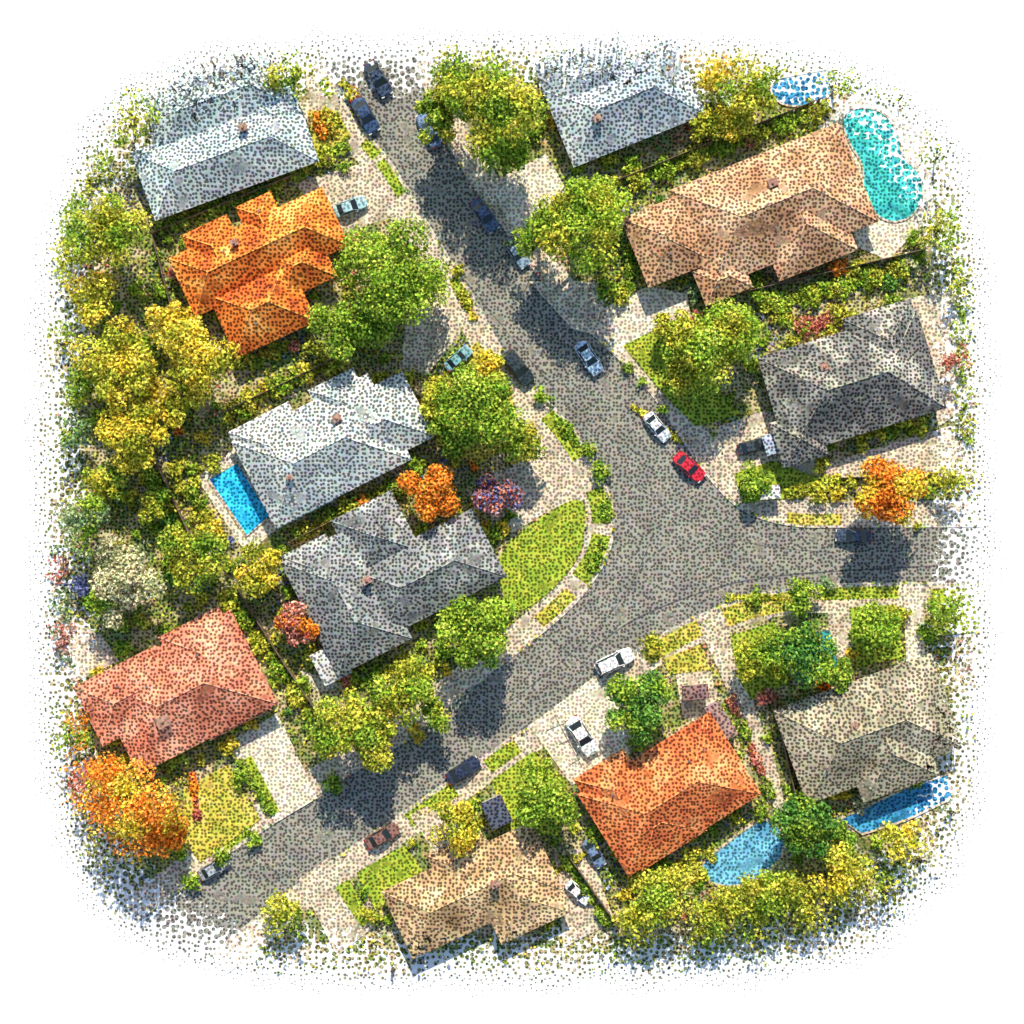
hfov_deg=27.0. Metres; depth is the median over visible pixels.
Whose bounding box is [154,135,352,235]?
hedge
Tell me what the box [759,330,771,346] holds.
shrub
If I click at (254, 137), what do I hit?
house
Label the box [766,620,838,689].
tree
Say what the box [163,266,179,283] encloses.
shrub
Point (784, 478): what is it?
lawn
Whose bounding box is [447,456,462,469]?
shrub
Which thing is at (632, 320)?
driveway
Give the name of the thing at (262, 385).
shrub
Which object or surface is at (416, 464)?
shrub
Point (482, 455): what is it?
lawn
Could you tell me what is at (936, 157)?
tree
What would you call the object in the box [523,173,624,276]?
tree
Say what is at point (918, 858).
tree
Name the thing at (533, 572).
lawn
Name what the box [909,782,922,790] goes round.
shrub
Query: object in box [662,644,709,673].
lawn
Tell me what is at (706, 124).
tree
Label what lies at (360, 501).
shrub
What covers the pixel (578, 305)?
driveway
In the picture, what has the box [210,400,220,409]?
shrub
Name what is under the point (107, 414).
shrub
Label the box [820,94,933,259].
patio
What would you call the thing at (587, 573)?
grass verge
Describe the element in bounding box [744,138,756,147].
shrub
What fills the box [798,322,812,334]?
shrub
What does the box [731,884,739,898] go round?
shrub
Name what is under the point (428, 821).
driveway
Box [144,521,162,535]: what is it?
shrub
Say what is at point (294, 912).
tree
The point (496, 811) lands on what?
garden shed
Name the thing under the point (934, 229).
tree
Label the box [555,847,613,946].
driveway
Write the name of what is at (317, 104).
driveway
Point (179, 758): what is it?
shrub
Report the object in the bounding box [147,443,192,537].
fence
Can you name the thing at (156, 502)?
tree
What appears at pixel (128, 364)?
tree
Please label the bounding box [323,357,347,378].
shrub
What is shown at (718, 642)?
footpath
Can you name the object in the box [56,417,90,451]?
tree
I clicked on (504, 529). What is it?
shrub
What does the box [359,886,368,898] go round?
shrub
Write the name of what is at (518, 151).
tree
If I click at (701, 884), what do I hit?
shrub
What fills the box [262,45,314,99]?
tree
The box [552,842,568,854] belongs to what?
shrub
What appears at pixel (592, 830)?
shrub
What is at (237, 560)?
shrub
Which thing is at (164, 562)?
shrub
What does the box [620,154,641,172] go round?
shrub
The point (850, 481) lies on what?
shrub
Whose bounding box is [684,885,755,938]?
tree
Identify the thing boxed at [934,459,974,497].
tree
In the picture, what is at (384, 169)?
grass verge
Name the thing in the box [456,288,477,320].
hedge
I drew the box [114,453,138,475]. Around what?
shrub
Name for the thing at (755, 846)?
swimming pool
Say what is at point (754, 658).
tree
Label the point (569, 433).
hedge
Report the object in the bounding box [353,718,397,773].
tree
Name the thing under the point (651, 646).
shrub
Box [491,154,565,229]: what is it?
driveway
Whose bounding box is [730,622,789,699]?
lawn
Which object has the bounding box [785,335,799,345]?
shrub
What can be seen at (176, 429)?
shrub
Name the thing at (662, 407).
kerb
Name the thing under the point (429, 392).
tree
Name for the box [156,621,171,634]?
shrub
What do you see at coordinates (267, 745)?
driveway
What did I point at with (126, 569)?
tree
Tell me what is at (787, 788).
shrub
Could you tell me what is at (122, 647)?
shrub
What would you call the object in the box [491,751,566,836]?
lawn
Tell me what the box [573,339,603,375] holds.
parked car
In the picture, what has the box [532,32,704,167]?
house
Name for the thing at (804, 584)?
shrub
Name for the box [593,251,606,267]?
shrub
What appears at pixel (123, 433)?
tree
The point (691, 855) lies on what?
shrub
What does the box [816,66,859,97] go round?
tree
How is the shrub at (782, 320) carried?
on the terrain at (650, 156)
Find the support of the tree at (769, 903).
on the terrain at (867, 922)
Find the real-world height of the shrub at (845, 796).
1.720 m
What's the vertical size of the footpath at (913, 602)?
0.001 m
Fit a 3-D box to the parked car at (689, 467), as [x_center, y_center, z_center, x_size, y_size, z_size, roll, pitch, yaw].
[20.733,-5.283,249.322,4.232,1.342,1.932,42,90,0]
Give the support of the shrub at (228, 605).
on the terrain at (56, 468)
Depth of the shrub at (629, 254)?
248.71 m
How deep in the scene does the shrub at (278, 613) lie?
248.83 m
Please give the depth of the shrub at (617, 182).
249.15 m
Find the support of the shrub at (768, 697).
on the terrain at (867, 922)
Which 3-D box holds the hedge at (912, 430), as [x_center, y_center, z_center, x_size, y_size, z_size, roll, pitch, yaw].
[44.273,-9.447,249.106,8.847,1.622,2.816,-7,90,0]
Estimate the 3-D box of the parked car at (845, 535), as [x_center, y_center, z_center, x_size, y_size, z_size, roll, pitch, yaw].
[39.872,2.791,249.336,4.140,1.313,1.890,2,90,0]
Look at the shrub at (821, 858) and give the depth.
248.88 m
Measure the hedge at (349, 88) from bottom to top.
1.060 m
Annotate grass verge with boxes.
[223,828,250,850]
[318,77,334,95]
[361,139,379,159]
[376,158,405,196]
[406,784,458,826]
[449,277,474,309]
[483,740,521,772]
[534,588,575,626]
[541,410,583,460]
[572,534,609,583]
[586,486,610,523]
[640,620,702,665]
[721,592,795,626]
[786,512,841,524]
[821,586,898,599]
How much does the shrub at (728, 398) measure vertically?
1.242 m
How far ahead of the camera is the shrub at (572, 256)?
249.14 m
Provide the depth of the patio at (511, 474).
249.80 m
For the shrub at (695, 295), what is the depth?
248.94 m
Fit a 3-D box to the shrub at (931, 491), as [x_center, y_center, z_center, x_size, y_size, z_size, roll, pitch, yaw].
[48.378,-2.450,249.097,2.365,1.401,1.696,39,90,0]
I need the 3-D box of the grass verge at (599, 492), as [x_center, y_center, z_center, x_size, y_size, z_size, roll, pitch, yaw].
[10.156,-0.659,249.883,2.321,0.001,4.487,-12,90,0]
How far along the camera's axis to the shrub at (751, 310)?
248.96 m
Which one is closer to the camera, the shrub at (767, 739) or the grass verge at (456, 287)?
the shrub at (767, 739)
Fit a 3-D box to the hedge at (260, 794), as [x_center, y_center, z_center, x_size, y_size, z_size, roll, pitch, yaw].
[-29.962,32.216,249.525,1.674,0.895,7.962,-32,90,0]
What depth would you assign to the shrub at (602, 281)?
249.01 m
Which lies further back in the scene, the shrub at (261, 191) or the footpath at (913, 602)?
the footpath at (913, 602)
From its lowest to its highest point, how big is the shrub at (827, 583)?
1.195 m
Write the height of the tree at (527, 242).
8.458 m
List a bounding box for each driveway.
[232,713,316,822]
[294,162,400,232]
[299,94,361,159]
[299,858,374,955]
[401,256,460,374]
[410,807,487,850]
[487,401,586,532]
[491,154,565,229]
[529,281,613,340]
[529,674,634,784]
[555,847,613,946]
[604,286,689,355]
[708,410,978,508]
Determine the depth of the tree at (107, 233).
241.19 m
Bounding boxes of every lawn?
[183,764,259,861]
[244,755,278,812]
[307,111,350,152]
[336,880,366,928]
[357,845,422,909]
[435,341,514,464]
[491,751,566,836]
[499,500,584,610]
[623,318,741,425]
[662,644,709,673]
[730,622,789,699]
[734,461,819,502]
[849,604,900,666]
[931,589,978,635]
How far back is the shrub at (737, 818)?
248.98 m
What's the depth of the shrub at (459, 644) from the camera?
248.54 m
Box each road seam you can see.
[256,853,306,875]
[464,279,614,460]
[478,546,648,724]
[546,368,585,383]
[546,635,596,673]
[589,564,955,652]
[627,478,835,552]
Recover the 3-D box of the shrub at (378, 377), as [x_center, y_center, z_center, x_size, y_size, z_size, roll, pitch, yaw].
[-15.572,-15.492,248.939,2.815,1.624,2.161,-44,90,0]
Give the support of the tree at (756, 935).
on the terrain at (867, 922)
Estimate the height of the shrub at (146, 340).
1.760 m
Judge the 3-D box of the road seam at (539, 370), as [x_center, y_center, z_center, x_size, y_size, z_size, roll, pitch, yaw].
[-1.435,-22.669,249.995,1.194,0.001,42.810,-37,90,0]
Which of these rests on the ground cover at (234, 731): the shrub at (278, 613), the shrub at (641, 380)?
the shrub at (641, 380)
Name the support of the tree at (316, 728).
on the terrain at (56, 468)
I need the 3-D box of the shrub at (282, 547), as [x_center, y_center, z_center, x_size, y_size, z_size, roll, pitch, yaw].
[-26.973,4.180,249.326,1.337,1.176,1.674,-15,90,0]
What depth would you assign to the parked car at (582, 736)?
248.75 m
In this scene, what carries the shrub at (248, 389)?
on the terrain at (56, 468)
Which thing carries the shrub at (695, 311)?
on the terrain at (650, 156)
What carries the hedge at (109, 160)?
on the terrain at (56, 468)
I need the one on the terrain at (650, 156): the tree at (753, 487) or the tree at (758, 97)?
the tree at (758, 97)
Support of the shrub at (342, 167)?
on the terrain at (56, 468)
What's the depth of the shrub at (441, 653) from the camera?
248.67 m
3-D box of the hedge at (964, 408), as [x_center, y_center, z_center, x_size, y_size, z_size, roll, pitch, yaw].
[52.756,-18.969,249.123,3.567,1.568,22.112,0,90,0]
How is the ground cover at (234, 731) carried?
on the ground
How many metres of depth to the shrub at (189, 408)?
248.74 m
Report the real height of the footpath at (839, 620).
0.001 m
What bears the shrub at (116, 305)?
on the terrain at (56, 468)
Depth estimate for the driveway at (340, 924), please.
249.82 m
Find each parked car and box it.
[197,859,230,880]
[332,195,367,217]
[350,95,379,135]
[363,58,392,98]
[363,822,400,850]
[415,112,442,148]
[443,345,472,372]
[444,755,481,785]
[469,196,499,233]
[502,348,534,386]
[503,236,530,269]
[564,879,589,905]
[565,714,598,756]
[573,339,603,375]
[581,839,605,868]
[594,647,634,675]
[642,410,671,442]
[672,451,706,482]
[736,438,764,454]
[835,528,870,543]
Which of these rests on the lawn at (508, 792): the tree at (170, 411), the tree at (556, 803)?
the tree at (556, 803)
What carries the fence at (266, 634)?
on the terrain at (56, 468)
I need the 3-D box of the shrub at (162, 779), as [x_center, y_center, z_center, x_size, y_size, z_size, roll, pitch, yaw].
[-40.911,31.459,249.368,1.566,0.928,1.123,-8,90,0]
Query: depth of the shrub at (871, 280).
248.94 m
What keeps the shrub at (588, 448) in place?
on the pavement at (166, 882)
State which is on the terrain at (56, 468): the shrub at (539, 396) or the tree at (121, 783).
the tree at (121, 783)
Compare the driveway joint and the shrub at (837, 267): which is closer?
the shrub at (837, 267)
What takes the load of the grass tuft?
on the terrain at (56, 468)
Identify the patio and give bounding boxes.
[55,616,118,682]
[199,448,276,549]
[299,670,338,690]
[478,465,519,504]
[676,663,717,720]
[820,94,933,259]
[905,290,972,425]
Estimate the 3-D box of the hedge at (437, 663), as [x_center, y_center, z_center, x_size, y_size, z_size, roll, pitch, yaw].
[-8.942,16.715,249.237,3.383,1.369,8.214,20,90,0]
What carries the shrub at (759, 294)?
on the terrain at (650, 156)
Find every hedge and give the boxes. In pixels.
[40,544,76,667]
[48,149,114,281]
[131,450,187,530]
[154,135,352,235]
[185,463,231,546]
[187,771,202,820]
[209,334,300,370]
[217,583,318,730]
[231,355,328,415]
[236,757,274,816]
[291,478,398,542]
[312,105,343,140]
[335,650,408,687]
[338,78,358,100]
[419,623,449,682]
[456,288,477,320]
[487,508,517,546]
[551,837,612,927]
[554,416,579,446]
[554,842,599,874]
[584,539,608,571]
[596,279,636,300]
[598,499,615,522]
[623,97,830,193]
[625,858,709,893]
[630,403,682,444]
[724,693,776,799]
[725,592,781,602]
[759,243,931,315]
[768,302,842,340]
[783,473,841,499]
[849,79,940,162]
[855,416,927,445]
[915,466,983,489]
[949,256,977,443]
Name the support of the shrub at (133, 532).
on the terrain at (56, 468)
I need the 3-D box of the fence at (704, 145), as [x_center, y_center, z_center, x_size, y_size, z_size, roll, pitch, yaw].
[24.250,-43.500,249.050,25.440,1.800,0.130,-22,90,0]
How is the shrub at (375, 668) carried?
on the terrain at (56, 468)
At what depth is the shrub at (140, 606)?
248.68 m
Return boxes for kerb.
[139,59,613,919]
[212,582,966,953]
[416,57,966,527]
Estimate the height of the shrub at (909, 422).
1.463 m
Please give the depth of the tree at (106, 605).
244.59 m
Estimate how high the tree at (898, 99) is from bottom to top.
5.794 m
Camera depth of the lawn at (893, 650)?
249.77 m
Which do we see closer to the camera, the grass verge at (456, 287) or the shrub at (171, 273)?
the shrub at (171, 273)
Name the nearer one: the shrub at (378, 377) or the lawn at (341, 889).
the shrub at (378, 377)
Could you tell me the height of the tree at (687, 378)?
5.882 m
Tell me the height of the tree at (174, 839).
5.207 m
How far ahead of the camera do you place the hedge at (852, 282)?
249.00 m
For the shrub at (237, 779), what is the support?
on the terrain at (56, 468)
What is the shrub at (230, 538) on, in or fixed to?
on the terrain at (56, 468)
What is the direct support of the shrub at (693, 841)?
on the terrain at (867, 922)
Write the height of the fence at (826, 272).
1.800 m
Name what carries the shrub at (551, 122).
on the terrain at (650, 156)
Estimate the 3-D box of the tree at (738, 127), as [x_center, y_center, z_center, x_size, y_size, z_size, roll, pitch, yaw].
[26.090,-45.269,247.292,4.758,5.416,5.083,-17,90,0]
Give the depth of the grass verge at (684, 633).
249.88 m
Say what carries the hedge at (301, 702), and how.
on the terrain at (56, 468)
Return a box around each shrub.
[84,408,106,425]
[89,271,111,295]
[89,666,103,676]
[94,389,107,402]
[98,318,108,329]
[106,406,122,420]
[107,738,119,748]
[109,300,122,311]
[113,611,130,633]
[113,637,131,660]
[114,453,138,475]
[116,753,129,764]
[119,487,138,508]
[127,278,149,301]
[129,209,141,226]
[129,611,150,630]
[130,598,144,615]
[131,528,140,539]
[136,471,150,486]
[139,311,152,322]
[140,332,155,352]
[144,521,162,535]
[150,249,162,261]
[152,279,166,299]
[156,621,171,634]
[156,776,168,785]
[158,508,178,525]
[159,551,177,567]
[162,233,173,243]
[162,568,174,584]
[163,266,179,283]
[164,456,189,482]
[166,752,189,773]
[171,476,187,496]
[172,424,185,435]
[173,844,188,861]
[178,236,184,247]
[179,384,194,395]
[181,396,199,420]
[181,871,201,891]
[183,605,194,613]
[185,574,202,591]
[186,462,199,474]
[186,511,196,523]
[193,430,211,446]
[193,494,207,510]
[195,218,204,228]
[195,592,209,608]
[195,752,205,765]
[197,519,223,537]
[200,451,222,474]
[202,565,218,586]
[209,847,231,867]
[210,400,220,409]
[212,311,220,325]
[216,598,239,614]
[216,734,239,756]
[218,401,239,425]
[223,554,244,572]
[228,536,235,547]
[231,768,248,789]
[237,407,253,419]
[243,385,252,398]
[243,719,259,730]
[244,825,262,848]
[249,182,266,197]
[249,354,264,371]
[258,377,268,392]
[267,677,276,688]
[273,183,282,192]
[273,374,298,395]
[275,604,287,617]
[276,541,286,554]
[279,585,296,600]
[283,707,292,714]
[287,675,312,695]
[288,338,299,355]
[300,336,325,357]
[300,643,317,666]
[303,325,312,333]
[309,290,321,301]
[321,769,343,796]
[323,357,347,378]
[335,161,350,173]
[336,495,356,516]
[339,675,351,688]
[345,693,366,709]
[354,493,369,506]
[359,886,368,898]
[360,908,382,925]
[365,681,376,694]
[369,662,381,676]
[370,370,388,383]
[373,230,384,241]
[377,352,393,364]
[383,913,393,925]
[389,478,407,497]
[394,369,416,387]
[406,453,426,475]
[407,723,426,745]
[407,838,416,848]
[412,638,427,652]
[413,380,424,396]
[413,522,428,536]
[413,618,431,631]
[418,502,439,522]
[419,399,438,418]
[429,371,447,386]
[434,641,459,660]
[441,664,451,676]
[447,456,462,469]
[449,263,464,277]
[457,626,474,646]
[464,593,473,607]
[468,798,480,810]
[469,460,478,472]
[475,816,486,828]
[480,519,491,534]
[483,595,496,603]
[496,519,511,536]
[503,234,521,246]
[523,117,544,142]
[533,385,555,403]
[543,920,555,932]
[546,114,555,129]
[550,191,563,206]
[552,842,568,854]
[568,247,578,261]
[568,820,581,836]
[569,163,585,174]
[580,440,597,461]
[583,826,605,846]
[590,458,611,486]
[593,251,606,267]
[597,272,615,287]
[599,152,618,169]
[607,846,616,859]
[608,175,622,186]
[613,284,630,307]
[615,887,632,902]
[619,361,634,373]
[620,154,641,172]
[621,262,640,278]
[622,243,635,263]
[625,737,644,752]
[630,899,640,913]
[636,377,647,387]
[637,630,661,656]
[655,195,665,203]
[655,405,668,414]
[677,150,695,165]
[678,887,692,901]
[679,845,702,866]
[679,908,691,921]
[686,280,701,306]
[688,838,697,843]
[690,309,704,321]
[694,881,703,890]
[700,846,717,863]
[700,899,721,921]
[709,101,724,125]
[709,826,717,837]
[721,393,735,405]
[728,812,745,825]
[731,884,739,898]
[741,355,759,373]
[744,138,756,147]
[745,583,762,606]
[746,306,755,319]
[749,270,766,289]
[749,286,771,304]
[752,803,770,824]
[755,687,780,705]
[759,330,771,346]
[760,728,773,743]
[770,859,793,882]
[776,314,790,328]
[780,782,791,794]
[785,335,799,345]
[790,291,799,301]
[791,853,801,865]
[794,577,808,592]
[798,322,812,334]
[806,892,817,904]
[808,483,828,506]
[811,281,831,296]
[811,679,831,691]
[812,456,831,475]
[814,847,830,863]
[820,575,836,591]
[823,322,838,335]
[826,442,836,451]
[827,483,846,502]
[827,790,852,800]
[828,257,849,276]
[834,301,858,325]
[842,472,857,489]
[843,259,862,279]
[845,647,859,660]
[853,793,871,815]
[857,438,869,454]
[865,273,879,287]
[870,427,888,441]
[870,834,881,849]
[880,273,898,291]
[884,292,899,304]
[890,606,912,622]
[891,419,913,432]
[899,252,918,269]
[905,229,924,248]
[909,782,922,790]
[913,520,922,530]
[916,622,938,644]
[919,484,935,499]
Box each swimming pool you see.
[207,461,268,536]
[699,819,784,886]
[770,69,835,106]
[782,627,838,684]
[841,773,952,834]
[842,107,923,222]
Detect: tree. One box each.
[47,233,83,279]
[47,319,76,355]
[47,489,110,563]
[47,604,64,640]
[48,707,93,759]
[49,269,118,329]
[52,188,93,231]
[54,191,153,269]
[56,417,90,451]
[58,759,107,814]
[60,360,100,407]
[61,572,90,597]
[68,313,157,412]
[72,751,187,867]
[78,462,128,502]
[82,579,124,630]
[84,840,116,872]
[88,534,166,611]
[93,402,170,475]
[103,84,161,146]
[128,372,188,429]
[138,485,172,525]
[143,809,188,859]
[144,299,201,343]
[155,524,231,596]
[157,315,242,411]
[233,537,282,598]
[259,887,304,944]
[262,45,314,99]
[273,600,320,647]
[305,297,370,362]
[306,722,337,760]
[312,686,390,759]
[330,213,445,327]
[346,287,401,350]
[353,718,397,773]
[369,652,435,726]
[377,957,404,973]
[396,464,460,523]
[401,259,450,311]
[414,95,457,144]
[419,379,457,420]
[419,696,450,733]
[421,44,479,111]
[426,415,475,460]
[426,800,480,858]
[433,361,526,445]
[434,594,516,669]
[438,47,550,164]
[470,348,504,379]
[471,471,524,517]
[478,125,530,173]
[498,419,547,464]
[511,205,564,256]
[513,769,580,828]
[517,757,552,790]
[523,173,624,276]
[588,175,632,217]
[604,670,674,746]
[611,903,660,950]
[632,863,705,931]
[651,308,692,355]
[659,340,707,398]
[672,297,760,392]
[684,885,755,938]
[687,920,726,957]
[689,107,722,142]
[695,50,742,92]
[713,44,787,120]
[714,302,764,361]
[715,97,756,143]
[732,631,792,682]
[735,914,779,952]
[737,868,810,927]
[738,460,773,500]
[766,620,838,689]
[768,790,843,858]
[782,576,825,617]
[787,896,840,937]
[806,839,877,914]
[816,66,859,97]
[820,656,854,693]
[820,817,856,855]
[847,600,902,654]
[853,455,927,526]
[872,871,912,902]
[879,818,926,865]
[883,88,910,106]
[898,832,942,878]
[918,132,951,178]
[921,198,966,256]
[924,591,974,633]
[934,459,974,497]
[940,344,971,371]
[940,796,960,830]
[944,261,981,298]
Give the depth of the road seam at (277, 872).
250.00 m
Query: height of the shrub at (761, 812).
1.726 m
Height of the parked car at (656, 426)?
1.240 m
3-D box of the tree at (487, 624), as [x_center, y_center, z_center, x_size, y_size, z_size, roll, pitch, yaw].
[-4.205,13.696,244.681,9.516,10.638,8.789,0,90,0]
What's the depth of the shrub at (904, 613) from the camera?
248.70 m
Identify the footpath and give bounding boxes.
[696,610,785,811]
[807,602,853,687]
[903,584,924,661]
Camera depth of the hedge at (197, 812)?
249.53 m
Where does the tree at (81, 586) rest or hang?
on the terrain at (56, 468)
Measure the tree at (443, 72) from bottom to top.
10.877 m
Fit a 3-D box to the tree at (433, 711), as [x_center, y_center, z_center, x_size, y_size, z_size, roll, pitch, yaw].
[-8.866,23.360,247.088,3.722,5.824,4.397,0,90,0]
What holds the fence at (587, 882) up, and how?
on the terrain at (867, 922)
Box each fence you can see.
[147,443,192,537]
[150,232,170,302]
[151,172,297,233]
[219,359,334,414]
[236,588,317,709]
[288,486,400,542]
[558,841,619,929]
[618,97,821,180]
[699,248,927,302]
[772,700,798,809]
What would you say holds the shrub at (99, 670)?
on the patio at (88, 650)
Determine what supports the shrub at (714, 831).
on the terrain at (867, 922)
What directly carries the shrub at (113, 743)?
on the terrain at (56, 468)
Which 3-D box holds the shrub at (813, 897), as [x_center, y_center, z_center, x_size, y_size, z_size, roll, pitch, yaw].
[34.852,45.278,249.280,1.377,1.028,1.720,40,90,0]
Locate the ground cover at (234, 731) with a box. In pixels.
[44,49,982,977]
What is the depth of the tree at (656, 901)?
244.41 m
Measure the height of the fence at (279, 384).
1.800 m
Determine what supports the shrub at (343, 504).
on the ground cover at (234, 731)
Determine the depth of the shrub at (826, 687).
248.59 m
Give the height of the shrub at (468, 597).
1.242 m
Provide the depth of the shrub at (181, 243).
249.31 m
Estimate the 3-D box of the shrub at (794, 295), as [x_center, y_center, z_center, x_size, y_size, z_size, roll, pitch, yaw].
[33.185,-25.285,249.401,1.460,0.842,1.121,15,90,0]
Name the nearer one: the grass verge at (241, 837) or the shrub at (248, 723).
the shrub at (248, 723)
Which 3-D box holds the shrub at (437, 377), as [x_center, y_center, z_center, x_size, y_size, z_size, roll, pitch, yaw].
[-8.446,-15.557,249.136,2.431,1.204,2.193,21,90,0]
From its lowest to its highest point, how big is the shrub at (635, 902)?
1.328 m
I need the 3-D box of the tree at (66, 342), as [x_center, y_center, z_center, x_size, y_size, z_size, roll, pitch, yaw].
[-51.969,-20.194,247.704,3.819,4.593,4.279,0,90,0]
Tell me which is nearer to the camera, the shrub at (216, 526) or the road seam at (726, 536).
the shrub at (216, 526)
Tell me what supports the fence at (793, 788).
on the terrain at (867, 922)
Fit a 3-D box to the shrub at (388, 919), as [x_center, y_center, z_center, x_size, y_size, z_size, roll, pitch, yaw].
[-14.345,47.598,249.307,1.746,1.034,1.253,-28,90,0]
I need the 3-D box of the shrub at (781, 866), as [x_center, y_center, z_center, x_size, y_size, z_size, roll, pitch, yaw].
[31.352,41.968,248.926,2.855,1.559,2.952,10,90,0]
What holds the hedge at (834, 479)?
on the terrain at (650, 156)
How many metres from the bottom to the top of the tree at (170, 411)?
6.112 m
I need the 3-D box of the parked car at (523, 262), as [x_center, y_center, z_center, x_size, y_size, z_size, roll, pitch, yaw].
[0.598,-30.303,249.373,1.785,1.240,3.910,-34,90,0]
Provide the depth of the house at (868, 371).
245.62 m
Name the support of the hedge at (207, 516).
on the terrain at (56, 468)
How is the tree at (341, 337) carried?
on the terrain at (56, 468)
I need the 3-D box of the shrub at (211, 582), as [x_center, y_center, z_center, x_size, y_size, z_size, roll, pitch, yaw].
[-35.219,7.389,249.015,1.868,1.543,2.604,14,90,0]
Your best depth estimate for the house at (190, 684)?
245.91 m
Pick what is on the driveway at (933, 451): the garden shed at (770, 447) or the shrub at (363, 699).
the garden shed at (770, 447)
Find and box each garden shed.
[310,648,351,685]
[480,794,512,829]
[682,684,708,700]
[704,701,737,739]
[760,485,780,499]
[761,433,777,455]
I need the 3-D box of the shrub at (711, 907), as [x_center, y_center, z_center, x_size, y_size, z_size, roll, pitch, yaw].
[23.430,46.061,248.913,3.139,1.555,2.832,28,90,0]
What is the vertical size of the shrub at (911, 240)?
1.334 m
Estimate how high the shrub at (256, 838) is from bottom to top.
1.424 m
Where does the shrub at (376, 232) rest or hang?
on the terrain at (56, 468)
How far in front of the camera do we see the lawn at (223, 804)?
249.78 m
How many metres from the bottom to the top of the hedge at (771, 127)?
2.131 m
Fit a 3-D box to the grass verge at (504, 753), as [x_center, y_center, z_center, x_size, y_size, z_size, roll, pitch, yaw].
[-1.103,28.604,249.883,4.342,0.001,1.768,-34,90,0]
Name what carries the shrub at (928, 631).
on the terrain at (867, 922)
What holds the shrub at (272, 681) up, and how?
on the terrain at (56, 468)
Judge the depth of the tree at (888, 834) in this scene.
245.01 m
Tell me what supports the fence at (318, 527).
on the terrain at (56, 468)
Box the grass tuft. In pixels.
[183,80,953,923]
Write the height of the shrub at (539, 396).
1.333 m
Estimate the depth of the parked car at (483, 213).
249.11 m
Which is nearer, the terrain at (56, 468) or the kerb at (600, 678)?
the kerb at (600, 678)
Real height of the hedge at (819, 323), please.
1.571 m
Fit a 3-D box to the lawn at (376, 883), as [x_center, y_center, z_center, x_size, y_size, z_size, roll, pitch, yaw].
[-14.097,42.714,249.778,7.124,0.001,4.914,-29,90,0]
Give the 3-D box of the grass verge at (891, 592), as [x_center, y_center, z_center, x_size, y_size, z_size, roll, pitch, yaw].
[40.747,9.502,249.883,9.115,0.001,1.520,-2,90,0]
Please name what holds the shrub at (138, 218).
on the terrain at (56, 468)
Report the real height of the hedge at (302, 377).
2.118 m
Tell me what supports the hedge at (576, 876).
on the terrain at (867, 922)
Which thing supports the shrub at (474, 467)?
on the terrain at (56, 468)
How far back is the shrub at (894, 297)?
248.99 m
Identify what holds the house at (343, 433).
on the terrain at (56, 468)
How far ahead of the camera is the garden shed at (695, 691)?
247.54 m
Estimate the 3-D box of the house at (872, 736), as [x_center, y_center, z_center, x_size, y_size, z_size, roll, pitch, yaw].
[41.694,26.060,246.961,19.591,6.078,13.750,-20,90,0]
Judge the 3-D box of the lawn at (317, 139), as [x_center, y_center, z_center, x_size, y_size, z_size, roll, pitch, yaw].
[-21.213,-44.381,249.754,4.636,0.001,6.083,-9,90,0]
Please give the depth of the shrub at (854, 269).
248.76 m
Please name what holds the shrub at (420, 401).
on the terrain at (56, 468)
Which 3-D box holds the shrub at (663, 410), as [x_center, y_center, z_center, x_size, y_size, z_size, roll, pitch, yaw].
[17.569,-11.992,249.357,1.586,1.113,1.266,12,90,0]
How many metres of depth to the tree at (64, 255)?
245.30 m
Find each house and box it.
[72,606,278,773]
[130,47,318,220]
[168,187,348,357]
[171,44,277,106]
[227,367,435,528]
[280,490,506,675]
[381,825,570,958]
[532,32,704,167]
[573,712,760,876]
[622,122,878,305]
[757,298,946,468]
[773,653,961,802]
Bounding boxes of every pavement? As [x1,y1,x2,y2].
[124,60,611,918]
[213,585,966,973]
[419,52,966,524]
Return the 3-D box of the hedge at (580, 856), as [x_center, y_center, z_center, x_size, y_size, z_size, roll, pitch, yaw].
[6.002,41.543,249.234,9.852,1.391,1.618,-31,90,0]
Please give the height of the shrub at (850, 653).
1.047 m
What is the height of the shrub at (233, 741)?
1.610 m
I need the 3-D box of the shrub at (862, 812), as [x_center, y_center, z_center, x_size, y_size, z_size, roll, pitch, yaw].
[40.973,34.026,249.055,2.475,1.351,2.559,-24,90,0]
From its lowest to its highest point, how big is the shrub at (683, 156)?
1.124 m
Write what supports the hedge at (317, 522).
on the terrain at (56, 468)
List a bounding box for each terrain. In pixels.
[40,46,592,928]
[203,582,983,979]
[414,44,983,526]
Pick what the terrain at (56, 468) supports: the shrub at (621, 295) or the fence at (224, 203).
the fence at (224, 203)
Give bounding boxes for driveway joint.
[554,715,581,765]

